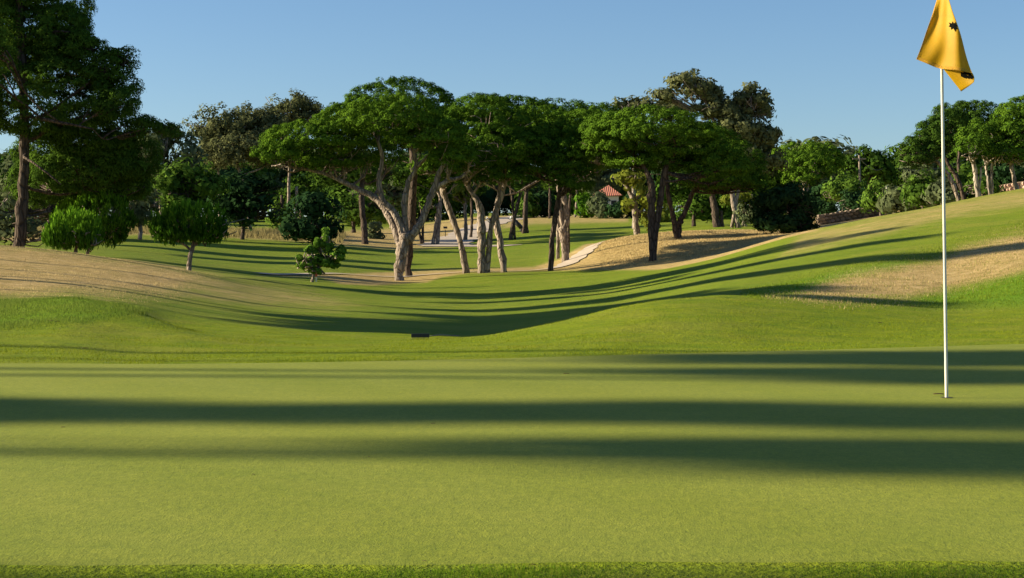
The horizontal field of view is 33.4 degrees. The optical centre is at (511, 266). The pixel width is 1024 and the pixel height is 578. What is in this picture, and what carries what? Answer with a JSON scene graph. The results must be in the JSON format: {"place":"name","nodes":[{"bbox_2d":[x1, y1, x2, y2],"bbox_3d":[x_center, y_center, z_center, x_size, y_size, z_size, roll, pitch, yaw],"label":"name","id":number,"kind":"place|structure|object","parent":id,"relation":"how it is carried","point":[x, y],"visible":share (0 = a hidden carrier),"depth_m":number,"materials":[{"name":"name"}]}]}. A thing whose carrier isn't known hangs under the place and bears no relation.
{"place":"outdoors","nodes":[
{"label":"outdoors","id":0,"kind":"place"},
{"bbox_2d":[0,296,155,330],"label":"grass","id":1,"kind":"structure","parent":0,"point":[15,302],"depth_m":18.91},
{"bbox_2d":[0,245,222,303],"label":"dry grass","id":2,"kind":"structure","parent":0,"point":[81,264],"depth_m":32.65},
{"bbox_2d":[33,224,346,243],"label":"dry grass","id":3,"kind":"structure","parent":0,"point":[267,233],"depth_m":114.93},
{"bbox_2d":[253,241,602,276],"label":"path","id":4,"kind":"structure","parent":0,"point":[581,254],"depth_m":75.05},
{"bbox_2d":[418,215,529,246],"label":"path","id":5,"kind":"structure","parent":0,"point":[449,239],"depth_m":126.68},
{"bbox_2d":[0,188,1023,577],"bbox_3d":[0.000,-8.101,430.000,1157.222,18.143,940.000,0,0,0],"label":"ground","id":6,"kind":"structure","parent":0,"point":[344,302],"depth_m":28.82,"materials":[{"name":"plant"}]},
{"bbox_2d":[0,155,55,246],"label":"broadleaf tree","id":7,"kind":"object","parent":6,"relation":"on","point":[6,230],"visible":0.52,"depth_m":57.92,"materials":[{"name":"green plant"}]},
{"bbox_2d":[0,153,138,225],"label":"pine tree","id":8,"kind":"object","parent":6,"relation":"on","point":[31,212],"visible":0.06,"depth_m":63.19,"materials":[{"name":"green plant"}]},
{"bbox_2d":[41,206,104,252],"bbox_3d":[-11.686,-0.793,45.491,1.715,1.730,1.481,0,0,0],"label":"young pine","id":9,"kind":"object","parent":6,"relation":"on","point":[87,234],"visible":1,"depth_m":45.11,"materials":[{"name":"green plant"}]},
{"bbox_2d":[27,165,134,221],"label":"broadleaf tree","id":10,"kind":"object","parent":6,"relation":"on","point":[131,203],"visible":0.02,"depth_m":95.63,"materials":[{"name":"green plant"}]},
{"bbox_2d":[0,0,186,246],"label":"pine tree","id":11,"kind":"object","parent":6,"relation":"on","point":[57,38],"visible":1,"depth_m":46.98,"materials":[{"name":"green plant"}]},
{"bbox_2d":[48,189,138,254],"bbox_3d":[-12.192,-1.077,49.512,1.927,2.479,3.000,0,0,-34],"label":"young pine","id":12,"kind":"object","parent":6,"relation":"on","point":[117,229],"visible":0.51,"depth_m":48.80,"materials":[{"name":"green plant"}]},
{"bbox_2d":[114,186,164,239],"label":"olive tree","id":13,"kind":"object","parent":6,"relation":"on","point":[141,210],"visible":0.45,"depth_m":99.56,"materials":[{"name":"green plant"}]},
{"bbox_2d":[138,124,210,213],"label":"olive tree","id":14,"kind":"object","parent":6,"relation":"on","point":[168,143],"visible":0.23,"depth_m":117.42,"materials":[{"name":"green plant"}]},
{"bbox_2d":[150,154,233,222],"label":"broadleaf tree","id":15,"kind":"object","parent":6,"relation":"on","point":[172,185],"visible":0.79,"depth_m":104.41,"materials":[{"name":"green plant"}]},
{"bbox_2d":[144,196,243,270],"bbox_3d":[-8.985,-0.735,47.994,2.736,2.566,1.926,0,0,0],"label":"young pine","id":16,"kind":"object","parent":6,"relation":"on","point":[166,223],"visible":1,"depth_m":47.63,"materials":[{"name":"green plant"}]},
{"bbox_2d":[196,164,247,205],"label":"distant tree","id":17,"kind":"object","parent":6,"relation":"on","point":[222,171],"visible":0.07,"depth_m":192.26,"materials":[{"name":"green plant"}]},
{"bbox_2d":[182,100,289,230],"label":"eucalyptus","id":18,"kind":"object","parent":6,"relation":"on","point":[229,139],"visible":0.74,"depth_m":123.46,"materials":[{"name":"green plant"}]},
{"bbox_2d":[205,171,285,239],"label":"broadleaf tree","id":19,"kind":"object","parent":6,"relation":"on","point":[240,202],"visible":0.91,"depth_m":107.56,"materials":[{"name":"green plant"}]},
{"bbox_2d":[225,161,279,220],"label":"distant tree","id":20,"kind":"object","parent":6,"relation":"on","point":[262,171],"visible":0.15,"depth_m":198.47,"materials":[{"name":"plant"}]},
{"bbox_2d":[245,161,293,219],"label":"distant tree","id":21,"kind":"object","parent":6,"relation":"on","point":[280,177],"visible":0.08,"depth_m":215.93,"materials":[{"name":"green plant"}]},
{"bbox_2d":[265,195,297,228],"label":"broadleaf tree","id":22,"kind":"object","parent":6,"relation":"on","point":[281,207],"visible":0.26,"depth_m":127.72,"materials":[{"name":"green plant"}]},
{"bbox_2d":[252,88,332,218],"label":"eucalyptus","id":23,"kind":"object","parent":6,"relation":"on","point":[299,106],"visible":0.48,"depth_m":134.31,"materials":[{"name":"plant"}]},
{"bbox_2d":[276,171,320,218],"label":"distant tree","id":24,"kind":"object","parent":6,"relation":"on","point":[304,185],"visible":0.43,"depth_m":207.31,"materials":[{"name":"plant"}]},
{"bbox_2d":[278,187,346,244],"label":"broadleaf tree","id":25,"kind":"object","parent":6,"relation":"on","point":[312,205],"visible":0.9,"depth_m":101.29,"materials":[{"name":"green plant"}]},
{"bbox_2d":[294,227,347,281],"bbox_3d":[-6.260,-0.254,56.038,1.780,2.128,0.878,0,0,0],"label":"pine sapling","id":26,"kind":"object","parent":6,"relation":"on","point":[312,263],"visible":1,"depth_m":55.88,"materials":[{"name":"green plant"}]},
{"bbox_2d":[311,168,342,221],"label":"distant tree","id":27,"kind":"object","parent":6,"relation":"on","point":[323,186],"visible":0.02,"depth_m":201.53,"materials":[{"name":"plant"}]},
{"bbox_2d":[324,183,351,204],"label":"distant tree","id":28,"kind":"object","parent":6,"relation":"on","point":[331,189],"visible":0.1,"depth_m":182.95,"materials":[{"name":"plant"}]},
{"bbox_2d":[305,153,405,243],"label":"pine tree","id":29,"kind":"object","parent":6,"relation":"on","point":[354,176],"visible":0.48,"depth_m":111.83,"materials":[{"name":"green plant"}]},
{"bbox_2d":[324,185,397,232],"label":"broadleaf tree","id":30,"kind":"object","parent":6,"relation":"on","point":[352,210],"visible":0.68,"depth_m":139.29,"materials":[{"name":"green plant"}]},
{"bbox_2d":[249,90,480,280],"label":"stone pine","id":31,"kind":"object","parent":6,"relation":"on","point":[361,132],"visible":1,"depth_m":65.26,"materials":[{"name":"green plant"}]},
{"bbox_2d":[367,221,386,238],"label":"shrub","id":32,"kind":"object","parent":6,"relation":"on","point":[374,231],"visible":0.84,"depth_m":124.52,"materials":[{"name":"green plant"}]},
{"bbox_2d":[348,176,418,226],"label":"broadleaf tree","id":33,"kind":"object","parent":6,"relation":"on","point":[393,192],"visible":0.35,"depth_m":163.98,"materials":[{"name":"green plant"}]},
{"bbox_2d":[326,75,461,276],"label":"stone pine","id":34,"kind":"object","parent":6,"relation":"on","point":[403,86],"visible":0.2,"depth_m":71.00,"materials":[{"name":"green plant"}]},
{"bbox_2d":[390,151,441,243],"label":"slender tree","id":35,"kind":"object","parent":6,"relation":"on","point":[421,192],"visible":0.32,"depth_m":117.69,"materials":[{"name":"plant"}]},
{"bbox_2d":[411,333,458,339],"bbox_3d":[-0.835,0.781,19.126,0.640,0.070,0.121,0,0,-34],"label":"rake","id":36,"kind":"object","parent":6,"relation":"on","point":[420,335],"visible":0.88,"depth_m":18.99,"materials":[{"name":"black plastic"}]},
{"bbox_2d":[406,168,470,243],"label":"slender tree","id":37,"kind":"object","parent":6,"relation":"on","point":[438,218],"visible":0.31,"depth_m":115.88,"materials":[{"name":"brown wood"}]},
{"bbox_2d":[407,184,475,220],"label":"broadleaf tree","id":38,"kind":"object","parent":6,"relation":"on","point":[457,208],"visible":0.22,"depth_m":199.09,"materials":[{"name":"green plant"}]},
{"bbox_2d":[406,144,478,272],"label":"stone pine","id":39,"kind":"object","parent":6,"relation":"on","point":[428,168],"visible":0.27,"depth_m":69.88,"materials":[{"name":"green plant"}]},
{"bbox_2d":[450,182,477,239],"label":"slender tree","id":40,"kind":"object","parent":6,"relation":"on","point":[464,194],"visible":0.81,"depth_m":123.87,"materials":[{"name":"green plant"}]},
{"bbox_2d":[469,179,489,236],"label":"slender tree","id":41,"kind":"object","parent":6,"relation":"on","point":[483,190],"visible":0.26,"depth_m":127.93,"materials":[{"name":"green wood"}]},
{"bbox_2d":[435,96,534,272],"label":"stone pine","id":42,"kind":"object","parent":6,"relation":"on","point":[480,132],"visible":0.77,"depth_m":68.09,"materials":[{"name":"green plant"}]},
{"bbox_2d":[473,183,539,215],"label":"broadleaf tree","id":43,"kind":"object","parent":6,"relation":"on","point":[488,199],"visible":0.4,"depth_m":203.82,"materials":[{"name":"green plant"}]},
{"bbox_2d":[0,344,1023,565],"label":"putting green","id":44,"kind":"object","parent":6,"relation":"on","point":[875,454],"visible":1,"depth_m":6.28,"materials":[{"name":"plant"}]},
{"bbox_2d":[917,0,973,397],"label":"golf flagstick","id":45,"kind":"object","parent":44,"relation":"on","point":[942,47],"visible":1,"depth_m":9.23,"materials":[{"name":"white"}]},
{"bbox_2d":[480,104,567,271],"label":"stone pine","id":46,"kind":"object","parent":6,"relation":"on","point":[529,135],"visible":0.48,"depth_m":69.36,"materials":[{"name":"green plant"}]},
{"bbox_2d":[507,172,540,239],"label":"slender tree","id":47,"kind":"object","parent":6,"relation":"on","point":[521,184],"visible":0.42,"depth_m":119.90,"materials":[{"name":"brown wood"}]},
{"bbox_2d":[510,191,541,217],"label":"shrub","id":48,"kind":"object","parent":6,"relation":"on","point":[534,210],"visible":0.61,"depth_m":164.28,"materials":[{"name":"green plant"}]},
{"bbox_2d":[508,166,550,233],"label":"slender tree","id":49,"kind":"object","parent":6,"relation":"on","point":[525,229],"visible":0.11,"depth_m":129.87,"materials":[{"name":"brown wood"}]},
{"bbox_2d":[444,92,633,258],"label":"stone pine","id":50,"kind":"object","parent":6,"relation":"on","point":[577,104],"visible":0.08,"depth_m":81.06,"materials":[{"name":"green plant"}]},
{"bbox_2d":[532,190,562,217],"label":"shrub","id":51,"kind":"object","parent":6,"relation":"on","point":[543,196],"visible":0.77,"depth_m":165.26,"materials":[{"name":"green plant"}]},
{"bbox_2d":[540,177,555,218],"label":"slender tree","id":52,"kind":"object","parent":6,"relation":"on","point":[547,183],"visible":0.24,"depth_m":159.92,"materials":[{"name":"green wood"}]},
{"bbox_2d":[515,110,611,270],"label":"stone pine","id":53,"kind":"object","parent":6,"relation":"on","point":[559,164],"visible":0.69,"depth_m":68.19,"materials":[{"name":"green plant"}]},
{"bbox_2d":[553,193,577,215],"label":"shrub","id":54,"kind":"object","parent":6,"relation":"on","point":[572,206],"visible":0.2,"depth_m":165.20,"materials":[{"name":"green plant"}]},
{"bbox_2d":[522,108,622,261],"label":"stone pine","id":55,"kind":"object","parent":6,"relation":"on","point":[564,222],"visible":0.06,"depth_m":76.88,"materials":[{"name":"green plant"}]},
{"bbox_2d":[573,191,594,217],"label":"shrub","id":56,"kind":"object","parent":6,"relation":"on","point":[581,204],"visible":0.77,"depth_m":157.46,"materials":[{"name":"green plant"}]},
{"bbox_2d":[568,166,623,198],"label":"distant tree","id":57,"kind":"object","parent":6,"relation":"on","point":[603,180],"visible":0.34,"depth_m":198.23,"materials":[{"name":"green plant"}]},
{"bbox_2d":[585,190,610,218],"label":"shrub","id":58,"kind":"object","parent":6,"relation":"on","point":[600,199],"visible":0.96,"depth_m":155.25,"materials":[{"name":"green plant"}]},
{"bbox_2d":[590,185,621,204],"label":"house","id":59,"kind":"structure","parent":6,"relation":"on","point":[613,195],"depth_m":176.05,"materials":[{"name":"tile"}]},
{"bbox_2d":[567,107,654,252],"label":"stone pine","id":60,"kind":"object","parent":6,"relation":"on","point":[570,195],"depth_m":85.95,"materials":[{"name":"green plant"}]},
{"bbox_2d":[602,201,625,218],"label":"shrub","id":61,"kind":"object","parent":6,"relation":"on","point":[615,211],"visible":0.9,"depth_m":154.28,"materials":[{"name":"green plant"}]},
{"bbox_2d":[610,169,660,234],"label":"broadleaf tree","id":62,"kind":"object","parent":6,"relation":"on","point":[634,180],"visible":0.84,"depth_m":89.81,"materials":[{"name":"green plant"}]},
{"bbox_2d":[609,95,691,228],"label":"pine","id":63,"kind":"object","parent":6,"relation":"on","point":[625,103],"visible":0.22,"depth_m":127.60,"materials":[{"name":"green plant"}]},
{"bbox_2d":[630,168,675,198],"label":"distant tree","id":64,"kind":"object","parent":6,"relation":"on","point":[654,177],"visible":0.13,"depth_m":185.50,"materials":[{"name":"green plant"}]},
{"bbox_2d":[647,201,670,222],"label":"shrub","id":65,"kind":"object","parent":6,"relation":"on","point":[665,215],"visible":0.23,"depth_m":139.41,"materials":[{"name":"green plant"}]},
{"bbox_2d":[574,103,753,261],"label":"stone pine","id":66,"kind":"object","parent":6,"relation":"on","point":[648,150],"visible":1,"depth_m":66.24,"materials":[{"name":"green plant"}]},
{"bbox_2d":[647,175,681,212],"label":"distant tree","id":67,"kind":"object","parent":6,"relation":"on","point":[657,187],"visible":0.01,"depth_m":167.61,"materials":[{"name":"plant"}]},
{"bbox_2d":[669,197,697,218],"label":"shrub","id":68,"kind":"object","parent":6,"relation":"on","point":[679,212],"visible":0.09,"depth_m":149.22,"materials":[{"name":"green plant"}]},
{"bbox_2d":[665,168,727,226],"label":"broadleaf tree","id":69,"kind":"object","parent":6,"relation":"on","point":[700,207],"visible":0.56,"depth_m":121.48,"materials":[{"name":"plant"}]},
{"bbox_2d":[700,181,724,226],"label":"slender tree","id":70,"kind":"object","parent":6,"relation":"on","point":[717,221],"visible":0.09,"depth_m":115.83,"materials":[{"name":"brown wood"}]},
{"bbox_2d":[702,194,731,219],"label":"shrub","id":71,"kind":"object","parent":6,"relation":"on","point":[728,216],"visible":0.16,"depth_m":148.57,"materials":[{"name":"green plant"}]},
{"bbox_2d":[644,68,790,227],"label":"eucalyptus","id":72,"kind":"object","parent":6,"relation":"on","point":[733,112],"visible":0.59,"depth_m":111.39,"materials":[{"name":"plant"}]},
{"bbox_2d":[665,120,769,238],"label":"stone pine","id":73,"kind":"object","parent":6,"relation":"on","point":[728,185],"visible":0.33,"depth_m":76.79,"materials":[{"name":"green plant"}]},
{"bbox_2d":[720,190,754,226],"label":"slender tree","id":74,"kind":"object","parent":6,"relation":"on","point":[745,197],"visible":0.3,"depth_m":117.64,"materials":[{"name":"green plant"}]},
{"bbox_2d":[732,203,765,227],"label":"shrub","id":75,"kind":"object","parent":6,"relation":"on","point":[745,217],"visible":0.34,"depth_m":109.89,"materials":[{"name":"green plant"}]},
{"bbox_2d":[717,167,800,223],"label":"broadleaf tree","id":76,"kind":"object","parent":6,"relation":"on","point":[773,181],"visible":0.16,"depth_m":119.26,"materials":[{"name":"plant"}]},
{"bbox_2d":[743,181,820,233],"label":"shrub","id":77,"kind":"object","parent":6,"relation":"on","point":[801,208],"visible":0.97,"depth_m":75.52,"materials":[{"name":"green plant"}]},
{"bbox_2d":[769,140,846,190],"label":"stone pine","id":78,"kind":"object","parent":6,"relation":"on","point":[808,161],"visible":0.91,"depth_m":119.12,"materials":[{"name":"green plant"}]},
{"bbox_2d":[778,134,857,190],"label":"distant tree","id":79,"kind":"object","parent":6,"relation":"on","point":[850,150],"visible":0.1,"depth_m":170.50,"materials":[{"name":"green plant"}]},
{"bbox_2d":[812,196,840,218],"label":"shrub","id":80,"kind":"object","parent":6,"relation":"on","point":[828,207],"visible":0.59,"depth_m":99.45,"materials":[{"name":"green plant"}]},
{"bbox_2d":[802,174,867,202],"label":"broadleaf tree","id":81,"kind":"object","parent":6,"relation":"on","point":[815,190],"visible":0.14,"depth_m":131.16,"materials":[{"name":"green plant"}]},
{"bbox_2d":[820,174,865,210],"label":"shrub","id":82,"kind":"object","parent":6,"relation":"on","point":[831,189],"visible":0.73,"depth_m":97.57,"materials":[{"name":"green plant"}]},
{"bbox_2d":[837,187,867,210],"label":"shrub","id":83,"kind":"object","parent":6,"relation":"on","point":[849,202],"visible":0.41,"depth_m":94.77,"materials":[{"name":"green plant"}]},
{"bbox_2d":[834,144,900,190],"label":"tall dark tree","id":84,"kind":"object","parent":6,"relation":"on","point":[886,166],"visible":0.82,"depth_m":137.24,"materials":[{"name":"plant"}]},
{"bbox_2d":[856,176,891,215],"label":"shrub","id":85,"kind":"object","parent":6,"relation":"on","point":[869,200],"visible":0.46,"depth_m":89.98,"materials":[{"name":"green plant"}]},
{"bbox_2d":[741,219,1023,314],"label":"grass","id":86,"kind":"structure","parent":6,"relation":"on","point":[887,267],"depth_m":27.18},
{"bbox_2d":[881,145,907,190],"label":"distant tree","id":87,"kind":"object","parent":6,"relation":"on","point":[892,149],"visible":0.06,"depth_m":197.56,"materials":[{"name":"plant"}]},
{"bbox_2d":[876,184,921,214],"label":"shrub","id":88,"kind":"object","parent":6,"relation":"on","point":[891,203],"visible":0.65,"depth_m":73.65,"materials":[{"name":"green plant"}]},
{"bbox_2d":[897,168,941,208],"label":"shrub","id":89,"kind":"object","parent":6,"relation":"on","point":[914,190],"visible":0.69,"depth_m":71.79,"materials":[{"name":"green plant"}]},
{"bbox_2d":[899,156,946,183],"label":"distant tree","id":90,"kind":"object","parent":6,"relation":"on","point":[909,173],"visible":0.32,"depth_m":191.80,"materials":[{"name":"green plant"}]},
{"bbox_2d":[894,124,959,200],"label":"pine tree","id":91,"kind":"object","parent":6,"relation":"on","point":[922,150],"visible":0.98,"depth_m":67.76,"materials":[{"name":"green plant"}]},
{"bbox_2d":[918,175,960,206],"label":"shrub","id":92,"kind":"object","parent":6,"relation":"on","point":[935,193],"visible":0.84,"depth_m":70.67,"materials":[{"name":"green plant"}]},
{"bbox_2d":[911,103,972,199],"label":"pine tree","id":93,"kind":"object","parent":6,"relation":"on","point":[935,118],"visible":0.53,"depth_m":68.78,"materials":[{"name":"green plant"}]},
{"bbox_2d":[938,146,984,193],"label":"distant tree","id":94,"kind":"object","parent":6,"relation":"on","point":[952,159],"visible":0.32,"depth_m":174.49,"materials":[{"name":"plant"}]},
{"bbox_2d":[947,167,981,199],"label":"shrub","id":95,"kind":"object","parent":6,"relation":"on","point":[964,178],"visible":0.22,"depth_m":71.70,"materials":[{"name":"green plant"}]},
{"bbox_2d":[926,99,1007,198],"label":"pine tree","id":96,"kind":"object","parent":6,"relation":"on","point":[969,107],"visible":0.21,"depth_m":76.36,"materials":[{"name":"green plant"}]},
{"bbox_2d":[952,118,1008,196],"bbox_3d":[16.754,-3.779,61.653,1.879,3.274,2.604,0,0,39],"label":"pine tree","id":97,"kind":"object","parent":6,"relation":"on","point":[981,146],"visible":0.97,"depth_m":61.46,"materials":[{"name":"green plant"}]},
{"bbox_2d":[963,176,1005,195],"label":"shrub","id":98,"kind":"object","parent":6,"relation":"on","point":[984,189],"visible":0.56,"depth_m":69.53,"materials":[{"name":"green plant"}]},
{"bbox_2d":[967,119,1007,194],"bbox_3d":[17.515,-3.817,62.499,1.655,3.176,1.229,0,0,0],"label":"pine tree","id":99,"kind":"object","parent":6,"relation":"on","point":[987,175],"visible":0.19,"depth_m":62.45,"materials":[{"name":"green plant"}]},
{"bbox_2d":[981,163,1023,184],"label":"shrub","id":100,"kind":"object","parent":6,"relation":"on","point":[1002,173],"visible":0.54,"depth_m":75.37,"materials":[{"name":"green plant"}]},
{"bbox_2d":[983,181,1023,195],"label":"stone wall","id":101,"kind":"structure","parent":6,"relation":"on","point":[1009,187],"depth_m":70.49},
{"bbox_2d":[986,102,1023,193],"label":"pine tree","id":102,"kind":"object","parent":6,"relation":"on","point":[1006,111],"visible":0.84,"depth_m":61.60,"materials":[{"name":"green plant"}]},
{"bbox_2d":[990,107,1023,189],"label":"pine tree","id":103,"kind":"object","parent":6,"relation":"on","point":[1016,134],"visible":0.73,"depth_m":61.71,"materials":[{"name":"green plant"}]},
{"bbox_2d":[990,95,1023,125],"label":"pine tree","id":104,"kind":"object","parent":6,"relation":"on","point":[1015,99],"visible":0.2,"depth_m":73.62,"materials":[{"name":"green plant"}]},
{"bbox_2d":[0,295,1023,363],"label":"grass","id":105,"kind":"structure","parent":0,"point":[214,354],"depth_m":16.36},
{"bbox_2d":[0,0,1023,216],"label":"sky","id":106,"kind":"structure","parent":0,"point":[852,69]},
{"bbox_2d":[5,562,1023,577],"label":"grass","id":107,"kind":"structure","parent":0,"point":[548,572],"depth_m":4.00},
{"bbox_2d":[593,229,787,268],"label":"dry grass","id":108,"kind":"structure","parent":0,"point":[736,241],"depth_m":73.77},
{"bbox_2d":[816,207,890,224],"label":"stone wall","id":109,"kind":"structure","parent":0,"point":[841,216],"depth_m":90.86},
{"bbox_2d":[759,223,1023,309],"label":"dry grass","id":110,"kind":"structure","parent":0,"point":[836,299],"depth_m":28.90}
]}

